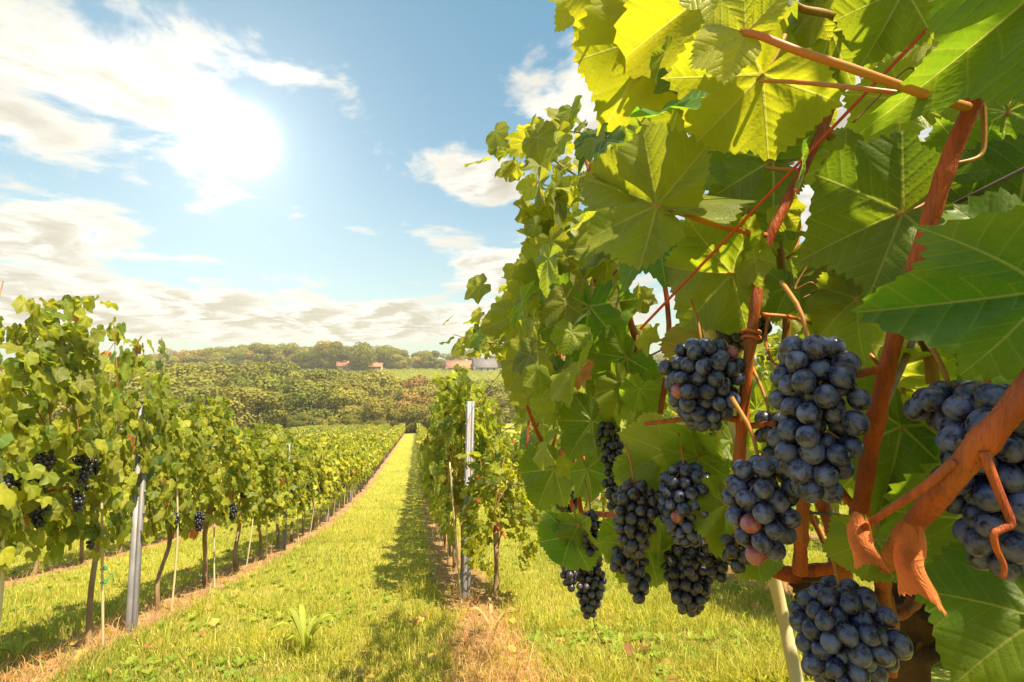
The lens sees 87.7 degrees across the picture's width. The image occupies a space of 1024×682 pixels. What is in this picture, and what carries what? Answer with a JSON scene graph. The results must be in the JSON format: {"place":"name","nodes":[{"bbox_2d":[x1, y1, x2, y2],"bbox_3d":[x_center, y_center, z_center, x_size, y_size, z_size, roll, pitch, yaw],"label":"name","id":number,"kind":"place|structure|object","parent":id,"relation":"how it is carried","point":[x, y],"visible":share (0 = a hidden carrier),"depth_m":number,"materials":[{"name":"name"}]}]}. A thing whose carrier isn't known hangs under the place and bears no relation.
{"place":"outdoors","nodes":[
{"label":"outdoors","id":0,"kind":"place"},
{"bbox_2d":[4,442,848,561],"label":"grass","id":1,"kind":"structure","parent":0,"point":[233,537],"depth_m":9.73,"materials":[{"name":"plant"}]},
{"bbox_2d":[0,489,873,681],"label":"dry grass","id":2,"kind":"structure","parent":0,"point":[478,659],"depth_m":2.88,"materials":[{"name":"plant"}]},
{"bbox_2d":[0,0,932,366],"label":"sky","id":3,"kind":"structure","parent":0,"point":[223,173],"materials":[{"name":"blue"}]},
{"bbox_2d":[0,367,950,681],"bbox_3d":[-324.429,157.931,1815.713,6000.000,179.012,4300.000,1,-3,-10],"label":"ground","id":4,"kind":"structure","parent":0,"point":[938,673],"depth_m":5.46,"materials":[{"name":"plant"}]},
{"bbox_2d":[0,473,4,624],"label":"bamboo stake","id":5,"kind":"object","parent":4,"relation":"on","point":[2,577],"visible":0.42,"depth_m":2.32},
{"bbox_2d":[0,635,38,664],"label":"leafy weed","id":6,"kind":"object","parent":4,"relation":"on","point":[13,648],"visible":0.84,"depth_m":2.89,"materials":[{"name":"green plant"}]},
{"bbox_2d":[4,416,87,575],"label":"grapevine","id":7,"kind":"object","parent":4,"relation":"on","point":[35,568],"visible":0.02,"depth_m":6.07,"materials":[{"name":"green plant"}]},
{"bbox_2d":[35,393,71,425],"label":"broadleaf tree","id":8,"kind":"object","parent":4,"relation":"on","point":[61,406],"visible":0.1,"depth_m":80.95,"materials":[{"name":"green plant"}]},
{"bbox_2d":[0,281,125,574],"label":"grapevine","id":9,"kind":"object","parent":4,"relation":"on","point":[80,392],"visible":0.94,"depth_m":2.59,"materials":[{"name":"green plant"}]},
{"bbox_2d":[3,461,29,490],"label":"grape bunch","id":10,"kind":"object","parent":9,"relation":"hanging from","point":[9,481],"visible":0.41,"depth_m":2.49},
{"bbox_2d":[28,504,49,528],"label":"grape bunch","id":11,"kind":"object","parent":9,"relation":"hanging from","point":[37,520],"visible":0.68,"depth_m":2.58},
{"bbox_2d":[33,449,56,471],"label":"grape bunch","id":12,"kind":"object","parent":9,"relation":"hanging from","point":[47,461],"visible":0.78,"depth_m":2.59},
{"bbox_2d":[68,452,92,512],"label":"grape bunch","id":13,"kind":"object","parent":9,"relation":"hanging from","point":[83,460],"visible":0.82,"depth_m":2.73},
{"bbox_2d":[0,294,171,646],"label":"grapevine","id":14,"kind":"object","parent":4,"relation":"on","point":[89,357],"visible":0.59,"depth_m":3.17,"materials":[{"name":"green plant"}]},
{"bbox_2d":[100,473,114,645],"bbox_3d":[-2.415,1.348,3.183,0.039,1.130,0.075,0,0,39],"label":"bamboo stake","id":15,"kind":"object","parent":4,"relation":"on","point":[102,582],"visible":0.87,"depth_m":3.16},
{"bbox_2d":[125,401,149,631],"bbox_3d":[-2.484,1.228,3.535,0.080,1.650,0.042,2,-3,-17],"label":"trellis post","id":16,"kind":"object","parent":4,"relation":"on","point":[137,514],"visible":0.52,"depth_m":3.52,"materials":[{"name":"metal"}]},
{"bbox_2d":[97,391,222,610],"bbox_3d":[-2.720,1.246,4.184,0.468,1.749,1.432,1,-3,-10],"label":"grapevine","id":17,"kind":"object","parent":4,"relation":"on","point":[172,478],"visible":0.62,"depth_m":4.10,"materials":[{"name":"green plant"}]},
{"bbox_2d":[123,371,217,394],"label":"broadleaf tree","id":18,"kind":"object","parent":4,"relation":"on","point":[181,384],"visible":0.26,"depth_m":97.11,"materials":[{"name":"green plant"}]},
{"bbox_2d":[170,484,178,610],"bbox_3d":[-2.576,1.577,4.074,0.044,1.131,0.019,2,-4,-39],"label":"bamboo stake","id":19,"kind":"object","parent":4,"relation":"on","point":[175,567],"visible":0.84,"depth_m":4.08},
{"bbox_2d":[168,384,223,434],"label":"broadleaf tree","id":20,"kind":"object","parent":4,"relation":"on","point":[188,394],"visible":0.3,"depth_m":83.93,"materials":[{"name":"green plant"}]},
{"bbox_2d":[164,362,236,379],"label":"broadleaf tree","id":21,"kind":"object","parent":4,"relation":"on","point":[181,369],"visible":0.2,"depth_m":116.87,"materials":[{"name":"green plant"}]},
{"bbox_2d":[147,395,260,587],"bbox_3d":[-2.895,1.430,4.929,0.744,1.830,1.470,1,-3,-10],"label":"grapevine","id":22,"kind":"object","parent":4,"relation":"on","point":[218,415],"visible":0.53,"depth_m":4.96,"materials":[{"name":"green plant"}]},
{"bbox_2d":[213,374,257,388],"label":"broadleaf tree","id":23,"kind":"object","parent":4,"relation":"on","point":[233,379],"visible":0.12,"depth_m":106.49,"materials":[{"name":"green plant"}]},
{"bbox_2d":[190,423,282,571],"bbox_3d":[-3.037,1.742,5.933,0.710,1.676,1.432,1,-3,-10],"label":"grapevine","id":24,"kind":"object","parent":4,"relation":"on","point":[255,509],"visible":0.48,"depth_m":5.90,"materials":[{"name":"green plant"}]},
{"bbox_2d":[229,349,252,365],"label":"broadleaf tree","id":25,"kind":"object","parent":4,"relation":"on","point":[241,355],"visible":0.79,"depth_m":257.09,"materials":[{"name":"green plant"}]},
{"bbox_2d":[210,384,276,429],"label":"broadleaf tree","id":26,"kind":"object","parent":4,"relation":"on","point":[238,398],"visible":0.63,"depth_m":84.99,"materials":[{"name":"green plant"}]},
{"bbox_2d":[216,365,274,378],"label":"broadleaf tree","id":27,"kind":"object","parent":4,"relation":"on","point":[247,370],"visible":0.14,"depth_m":122.72,"materials":[{"name":"green plant"}]},
{"bbox_2d":[223,428,291,559],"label":"grapevine","id":28,"kind":"object","parent":4,"relation":"on","point":[275,452],"visible":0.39,"depth_m":6.66,"materials":[{"name":"green plant"}]},
{"bbox_2d":[244,342,274,362],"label":"broadleaf tree","id":29,"kind":"object","parent":4,"relation":"on","point":[255,349],"visible":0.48,"depth_m":262.98,"materials":[{"name":"green plant"}]},
{"bbox_2d":[228,390,299,429],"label":"broadleaf tree","id":30,"kind":"object","parent":4,"relation":"on","point":[275,417],"visible":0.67,"depth_m":87.01,"materials":[{"name":"green plant"}]},
{"bbox_2d":[235,373,292,406],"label":"broadleaf tree","id":31,"kind":"object","parent":4,"relation":"on","point":[264,381],"visible":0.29,"depth_m":102.86,"materials":[{"name":"green plant"}]},
{"bbox_2d":[246,361,302,376],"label":"broadleaf tree","id":32,"kind":"object","parent":4,"relation":"on","point":[268,368],"visible":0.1,"depth_m":127.99,"materials":[{"name":"green plant"}]},
{"bbox_2d":[249,429,309,549],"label":"grapevine","id":33,"kind":"object","parent":4,"relation":"on","point":[303,463],"visible":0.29,"depth_m":7.62,"materials":[{"name":"green plant"}]},
{"bbox_2d":[262,376,309,399],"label":"broadleaf tree","id":34,"kind":"object","parent":4,"relation":"on","point":[289,384],"visible":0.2,"depth_m":103.14,"materials":[{"name":"green plant"}]},
{"bbox_2d":[270,438,317,541],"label":"grapevine","id":35,"kind":"object","parent":4,"relation":"on","point":[301,509],"visible":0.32,"depth_m":8.49,"materials":[{"name":"green plant"}]},
{"bbox_2d":[286,414,317,427],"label":"broadleaf tree","id":36,"kind":"object","parent":4,"relation":"on","point":[299,421],"visible":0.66,"depth_m":83.74,"materials":[{"name":"green plant"}]},
{"bbox_2d":[271,603,335,654],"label":"leafy weed","id":37,"kind":"object","parent":4,"relation":"on","point":[305,636],"visible":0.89,"depth_m":2.90,"materials":[{"name":"green plant"}]},
{"bbox_2d":[280,436,328,535],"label":"grapevine","id":38,"kind":"object","parent":4,"relation":"on","point":[313,493],"visible":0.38,"depth_m":9.40,"materials":[{"name":"green plant"}]},
{"bbox_2d":[295,351,321,369],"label":"broadleaf tree","id":39,"kind":"object","parent":4,"relation":"on","point":[309,358],"visible":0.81,"depth_m":260.34,"materials":[{"name":"green plant"}]},
{"bbox_2d":[293,436,334,529],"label":"grapevine","id":40,"kind":"object","parent":4,"relation":"on","point":[329,463],"visible":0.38,"depth_m":10.27,"materials":[{"name":"green plant"}]},
{"bbox_2d":[287,388,344,422],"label":"broadleaf tree","id":41,"kind":"object","parent":4,"relation":"on","point":[323,410],"visible":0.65,"depth_m":92.49,"materials":[{"name":"green plant"}]},
{"bbox_2d":[295,379,346,406],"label":"broadleaf tree","id":42,"kind":"object","parent":4,"relation":"on","point":[320,385],"visible":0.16,"depth_m":101.43,"materials":[{"name":"green plant"}]},
{"bbox_2d":[300,368,346,382],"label":"broadleaf tree","id":43,"kind":"object","parent":4,"relation":"on","point":[325,373],"visible":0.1,"depth_m":130.46,"materials":[{"name":"green plant"}]},
{"bbox_2d":[306,443,341,524],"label":"grapevine","id":44,"kind":"object","parent":4,"relation":"on","point":[334,459],"visible":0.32,"depth_m":11.20,"materials":[{"name":"green plant"}]},
{"bbox_2d":[312,341,343,369],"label":"broadleaf tree","id":45,"kind":"object","parent":4,"relation":"on","point":[331,361],"visible":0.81,"depth_m":261.99,"materials":[{"name":"green plant"}]},
{"bbox_2d":[315,440,347,519],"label":"grapevine","id":46,"kind":"object","parent":4,"relation":"on","point":[341,466],"visible":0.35,"depth_m":12.01,"materials":[{"name":"green plant"}]},
{"bbox_2d":[318,346,355,360],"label":"broadleaf tree","id":47,"kind":"object","parent":4,"relation":"on","point":[343,353],"visible":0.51,"depth_m":262.01,"materials":[{"name":"green plant"}]},
{"bbox_2d":[325,434,350,514],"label":"grapevine","id":48,"kind":"object","parent":4,"relation":"on","point":[344,456],"visible":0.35,"depth_m":13.02,"materials":[{"name":"green plant"}]},
{"bbox_2d":[323,441,355,510],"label":"grapevine","id":49,"kind":"object","parent":4,"relation":"on","point":[348,477],"visible":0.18,"depth_m":13.76,"materials":[{"name":"green plant"}]},
{"bbox_2d":[331,443,359,506],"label":"grapevine","id":50,"kind":"object","parent":4,"relation":"on","point":[353,452],"visible":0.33,"depth_m":14.60,"materials":[{"name":"green plant"}]},
{"bbox_2d":[322,372,371,383],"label":"broadleaf tree","id":51,"kind":"object","parent":4,"relation":"on","point":[346,376],"visible":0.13,"depth_m":125.20,"materials":[{"name":"green plant"}]},
{"bbox_2d":[333,413,362,424],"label":"broadleaf tree","id":52,"kind":"object","parent":4,"relation":"on","point":[348,420],"visible":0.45,"depth_m":85.29,"materials":[{"name":"green plant"}]},
{"bbox_2d":[330,388,369,419],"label":"broadleaf tree","id":53,"kind":"object","parent":4,"relation":"on","point":[354,398],"visible":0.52,"depth_m":93.94,"materials":[{"name":"green plant"}]},
{"bbox_2d":[324,379,380,415],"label":"broadleaf tree","id":54,"kind":"object","parent":4,"relation":"on","point":[348,384],"visible":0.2,"depth_m":104.72,"materials":[{"name":"green plant"}]},
{"bbox_2d":[350,437,366,496],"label":"grapevine","id":55,"kind":"object","parent":4,"relation":"on","point":[360,443],"visible":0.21,"depth_m":17.37,"materials":[{"name":"green plant"}]},
{"bbox_2d":[346,342,378,370],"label":"broadleaf tree","id":56,"kind":"object","parent":4,"relation":"on","point":[363,358],"visible":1,"depth_m":253.49,"materials":[{"name":"green plant"}]},
{"bbox_2d":[356,395,398,423],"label":"broadleaf tree","id":57,"kind":"object","parent":4,"relation":"on","point":[374,407],"visible":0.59,"depth_m":88.35,"materials":[{"name":"green plant"}]},
{"bbox_2d":[355,370,404,399],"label":"broadleaf tree","id":58,"kind":"object","parent":4,"relation":"on","point":[385,378],"visible":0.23,"depth_m":127.46,"materials":[{"name":"green plant"}]},
{"bbox_2d":[372,345,401,368],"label":"broadleaf tree","id":59,"kind":"object","parent":4,"relation":"on","point":[384,352],"visible":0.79,"depth_m":270.30,"materials":[{"name":"green plant"}]},
{"bbox_2d":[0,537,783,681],"bbox_3d":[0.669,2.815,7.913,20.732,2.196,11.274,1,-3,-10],"label":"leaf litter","id":60,"kind":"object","parent":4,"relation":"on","point":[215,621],"visible":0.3,"depth_m":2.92,"materials":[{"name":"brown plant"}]},
{"bbox_2d":[376,384,417,421],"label":"broadleaf tree","id":61,"kind":"object","parent":4,"relation":"on","point":[395,388],"visible":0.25,"depth_m":114.04,"materials":[{"name":"green plant"}]},
{"bbox_2d":[384,354,409,369],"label":"broadleaf tree","id":62,"kind":"object","parent":4,"relation":"on","point":[398,364],"visible":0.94,"depth_m":268.34,"materials":[{"name":"green plant"}]},
{"bbox_2d":[388,408,412,432],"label":"broadleaf tree","id":63,"kind":"object","parent":4,"relation":"on","point":[396,414],"visible":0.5,"depth_m":87.22,"materials":[{"name":"green plant"}]},
{"bbox_2d":[391,391,433,429],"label":"broadleaf tree","id":64,"kind":"object","parent":4,"relation":"on","point":[404,401],"visible":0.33,"depth_m":92.59,"materials":[{"name":"orange plant"}]},
{"bbox_2d":[396,404,430,432],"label":"broadleaf tree","id":65,"kind":"object","parent":4,"relation":"on","point":[412,413],"visible":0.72,"depth_m":87.15,"materials":[{"name":"green plant"}]},
{"bbox_2d":[398,375,435,392],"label":"broadleaf tree","id":66,"kind":"object","parent":4,"relation":"on","point":[413,382],"visible":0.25,"depth_m":130.31,"materials":[{"name":"green plant"}]},
{"bbox_2d":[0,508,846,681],"bbox_3d":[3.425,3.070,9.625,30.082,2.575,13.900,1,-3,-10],"label":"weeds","id":67,"kind":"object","parent":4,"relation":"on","point":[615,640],"visible":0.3,"depth_m":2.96,"materials":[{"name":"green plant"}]},
{"bbox_2d":[409,384,438,403],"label":"broadleaf tree","id":68,"kind":"object","parent":4,"relation":"on","point":[426,390],"visible":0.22,"depth_m":116.36,"materials":[{"name":"green plant"}]},
{"bbox_2d":[426,433,464,546],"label":"grapevine","id":69,"kind":"object","parent":4,"relation":"on","point":[455,448],"visible":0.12,"depth_m":7.12,"materials":[{"name":"green plant"}]},
{"bbox_2d":[423,403,486,567],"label":"grapevine","id":70,"kind":"object","parent":4,"relation":"on","point":[460,430],"visible":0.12,"depth_m":5.47,"materials":[{"name":"green plant"}]},
{"bbox_2d":[449,462,461,602],"bbox_3d":[-0.417,1.458,3.945,0.030,1.130,0.027,-6,2,-31],"label":"bamboo stake","id":71,"kind":"object","parent":4,"relation":"on","point":[458,569],"visible":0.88,"depth_m":3.95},
{"bbox_2d":[420,402,497,555],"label":"grapevine","id":72,"kind":"object","parent":4,"relation":"on","point":[423,472],"visible":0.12,"depth_m":6.41,"materials":[{"name":"green plant"}]},
{"bbox_2d":[444,359,473,372],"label":"house","id":73,"kind":"structure","parent":4,"relation":"on","point":[449,365],"depth_m":268.57,"materials":[{"name":"paint"}]},
{"bbox_2d":[423,364,510,583],"bbox_3d":[-0.423,1.196,4.685,0.698,2.001,1.432,1,-3,-10],"label":"grapevine","id":74,"kind":"object","parent":4,"relation":"on","point":[456,391],"visible":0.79,"depth_m":4.36,"materials":[{"name":"green plant"}]},
{"bbox_2d":[461,401,475,600],"bbox_3d":[-0.338,1.288,4.077,0.080,1.650,0.042,2,-3,-16],"label":"trellis post","id":75,"kind":"object","parent":4,"relation":"on","point":[469,442],"visible":0.64,"depth_m":4.08,"materials":[{"name":"metal"}]},
{"bbox_2d":[449,167,1023,461],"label":"trellis wire","id":76,"kind":"object","parent":75,"relation":"attached to","point":[994,183],"visible":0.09,"depth_m":0.41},
{"bbox_2d":[471,358,497,372],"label":"house","id":77,"kind":"structure","parent":4,"relation":"on","point":[482,364],"depth_m":266.38,"materials":[{"name":"paint"}]},
{"bbox_2d":[467,597,519,638],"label":"leafy weed","id":78,"kind":"object","parent":4,"relation":"on","point":[499,620],"visible":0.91,"depth_m":3.06,"materials":[{"name":"yellow plant"}]},
{"bbox_2d":[452,439,538,595],"bbox_3d":[-0.141,1.414,4.215,0.673,1.231,1.382,1,-3,-10],"label":"grapevine","id":79,"kind":"object","parent":4,"relation":"on","point":[475,541],"visible":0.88,"depth_m":3.93,"materials":[{"name":"green plant"}]},
{"bbox_2d":[489,388,514,422],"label":"broadleaf tree","id":80,"kind":"object","parent":4,"relation":"on","point":[503,405],"visible":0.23,"depth_m":116.90,"materials":[{"name":"green plant"}]},
{"bbox_2d":[183,423,852,510],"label":"vines","id":81,"kind":"object","parent":4,"relation":"on","point":[280,432],"visible":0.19,"depth_m":50.42,"materials":[{"name":"green plant"}]},
{"bbox_2d":[439,95,834,599],"bbox_3d":[0.101,0.161,1.787,0.682,2.029,2.584,1,-3,-10],"label":"grapevine","id":82,"kind":"object","parent":4,"relation":"on","point":[483,338],"visible":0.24,"depth_m":1.48,"materials":[{"name":"green plant"}]},
{"bbox_2d":[702,328,803,681],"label":"bamboo stake","id":83,"kind":"object","parent":4,"relation":"on","point":[794,669],"visible":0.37,"depth_m":0.70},
{"bbox_2d":[683,349,822,531],"bbox_3d":[2.020,1.057,4.546,0.754,1.975,1.470,1,-3,-10],"label":"grapevine","id":84,"kind":"object","parent":4,"relation":"on","point":[760,355],"visible":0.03,"depth_m":4.32,"materials":[{"name":"green plant"}]},
{"bbox_2d":[488,0,1023,681],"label":"grapevine","id":85,"kind":"object","parent":4,"relation":"on","point":[884,258],"visible":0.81,"depth_m":0.49,"materials":[{"name":"green plant"}]},
{"bbox_2d":[560,566,577,591],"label":"grape bunch","id":86,"kind":"object","parent":85,"relation":"attached to","point":[569,578],"visible":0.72,"depth_m":1.03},
{"bbox_2d":[576,555,606,619],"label":"grape bunch","id":87,"kind":"object","parent":85,"relation":"hanging from","point":[590,587],"visible":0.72,"depth_m":1.04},
{"bbox_2d":[582,480,601,557],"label":"grape bunch","id":88,"kind":"object","parent":85,"relation":"attached to","point":[592,514],"visible":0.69,"depth_m":0.92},
{"bbox_2d":[596,421,620,451],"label":"grape bunch","id":89,"kind":"object","parent":85,"relation":"hanging from","point":[606,428],"visible":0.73,"depth_m":0.91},
{"bbox_2d":[600,429,624,509],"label":"grape bunch","id":90,"kind":"object","parent":85,"relation":"hanging from","point":[612,450],"visible":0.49,"depth_m":0.89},
{"bbox_2d":[610,510,630,574],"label":"grape bunch","id":91,"kind":"object","parent":85,"relation":"attached to","point":[619,559],"visible":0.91,"depth_m":0.75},
{"bbox_2d":[612,443,660,557],"bbox_3d":[0.164,0.213,0.709,0.063,0.146,0.063,1,-3,-10],"label":"grape bunch","id":92,"kind":"object","parent":85,"relation":"hanging from","point":[636,511],"visible":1,"depth_m":0.69,"materials":[{"name":"food"}]},
{"bbox_2d":[624,555,650,603],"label":"grape bunch","id":93,"kind":"object","parent":85,"relation":"hanging from","point":[638,585],"visible":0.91,"depth_m":0.72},
{"bbox_2d":[656,433,711,547],"bbox_3d":[0.222,0.185,0.681,0.079,0.148,0.077,1,-3,-10],"label":"grape bunch","id":94,"kind":"object","parent":85,"relation":"hanging from","point":[676,492],"visible":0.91,"depth_m":0.66,"materials":[{"name":"food"}]},
{"bbox_2d":[661,537,716,617],"bbox_3d":[0.252,0.308,0.759,0.072,0.160,0.072,1,-3,-10],"label":"grape bunch","id":95,"kind":"object","parent":85,"relation":"hanging from","point":[688,579],"visible":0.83,"depth_m":0.74,"materials":[{"name":"food"}]},
{"bbox_2d":[658,299,745,431],"bbox_3d":[0.199,0.023,0.559,0.083,0.142,0.085,1,-3,-10],"label":"grape bunch","id":96,"kind":"object","parent":85,"relation":"hanging from","point":[704,376],"visible":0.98,"depth_m":0.54,"materials":[{"name":"food"}]},
{"bbox_2d":[703,544,728,583],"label":"grape bunch","id":97,"kind":"object","parent":85,"relation":"hanging from","point":[718,567],"visible":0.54,"depth_m":0.69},
{"bbox_2d":[721,485,750,574],"bbox_3d":[0.259,0.218,0.615,0.035,0.093,0.044,-1,-3,24],"label":"grape bunch","id":98,"kind":"object","parent":85,"relation":"hanging from","point":[733,553],"visible":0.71,"depth_m":0.60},
{"bbox_2d":[716,313,771,351],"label":"grape bunch","id":99,"kind":"object","parent":85,"relation":"hanging from","point":[735,340],"visible":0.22,"depth_m":0.66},
{"bbox_2d":[721,396,801,564],"bbox_3d":[0.195,0.110,0.421,0.056,0.128,0.058,1,-3,-10],"label":"grape bunch","id":100,"kind":"object","parent":85,"relation":"hanging from","point":[762,515],"visible":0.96,"depth_m":0.40,"materials":[{"name":"food"}]},
{"bbox_2d":[753,366,780,457],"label":"grape bunch","id":101,"kind":"object","parent":85,"relation":"attached to","point":[762,433],"visible":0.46,"depth_m":0.52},
{"bbox_2d":[639,28,927,329],"bbox_3d":[0.238,-0.135,0.507,0.256,0.239,0.011,-2,-4,37],"label":"red twine","id":102,"kind":"object","parent":85,"relation":"attached to","point":[842,117],"visible":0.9,"depth_m":0.49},
{"bbox_2d":[767,280,871,502],"bbox_3d":[0.212,0.032,0.373,0.057,0.159,0.068,1,-3,-10],"label":"grape bunch","id":103,"kind":"object","parent":85,"relation":"hanging from","point":[813,378],"visible":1,"depth_m":0.36,"materials":[{"name":"food"}]},
{"bbox_2d":[789,515,913,681],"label":"grape bunch","id":104,"kind":"object","parent":85,"relation":"hanging from","point":[844,627],"visible":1,"depth_m":0.39,"materials":[{"name":"food"}]},
{"bbox_2d":[903,341,971,431],"bbox_3d":[0.278,0.019,0.335,0.050,0.077,0.052,3,-4,-44],"label":"grape bunch","id":105,"kind":"object","parent":85,"relation":"hanging from","point":[923,403],"visible":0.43,"depth_m":0.33,"materials":[{"name":"food"}]},
{"bbox_2d":[929,376,1023,580],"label":"grape bunch","id":106,"kind":"object","parent":85,"relation":"hanging from","point":[967,407],"visible":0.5,"depth_m":0.29,"materials":[{"name":"food"}]},
{"bbox_2d":[753,329,845,575],"bbox_3d":[2.130,0.813,3.655,0.604,2.007,1.432,1,-3,-10],"label":"grapevine","id":107,"kind":"object","parent":4,"relation":"on","point":[774,340],"visible":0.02,"depth_m":4.10,"materials":[{"name":"green plant"}]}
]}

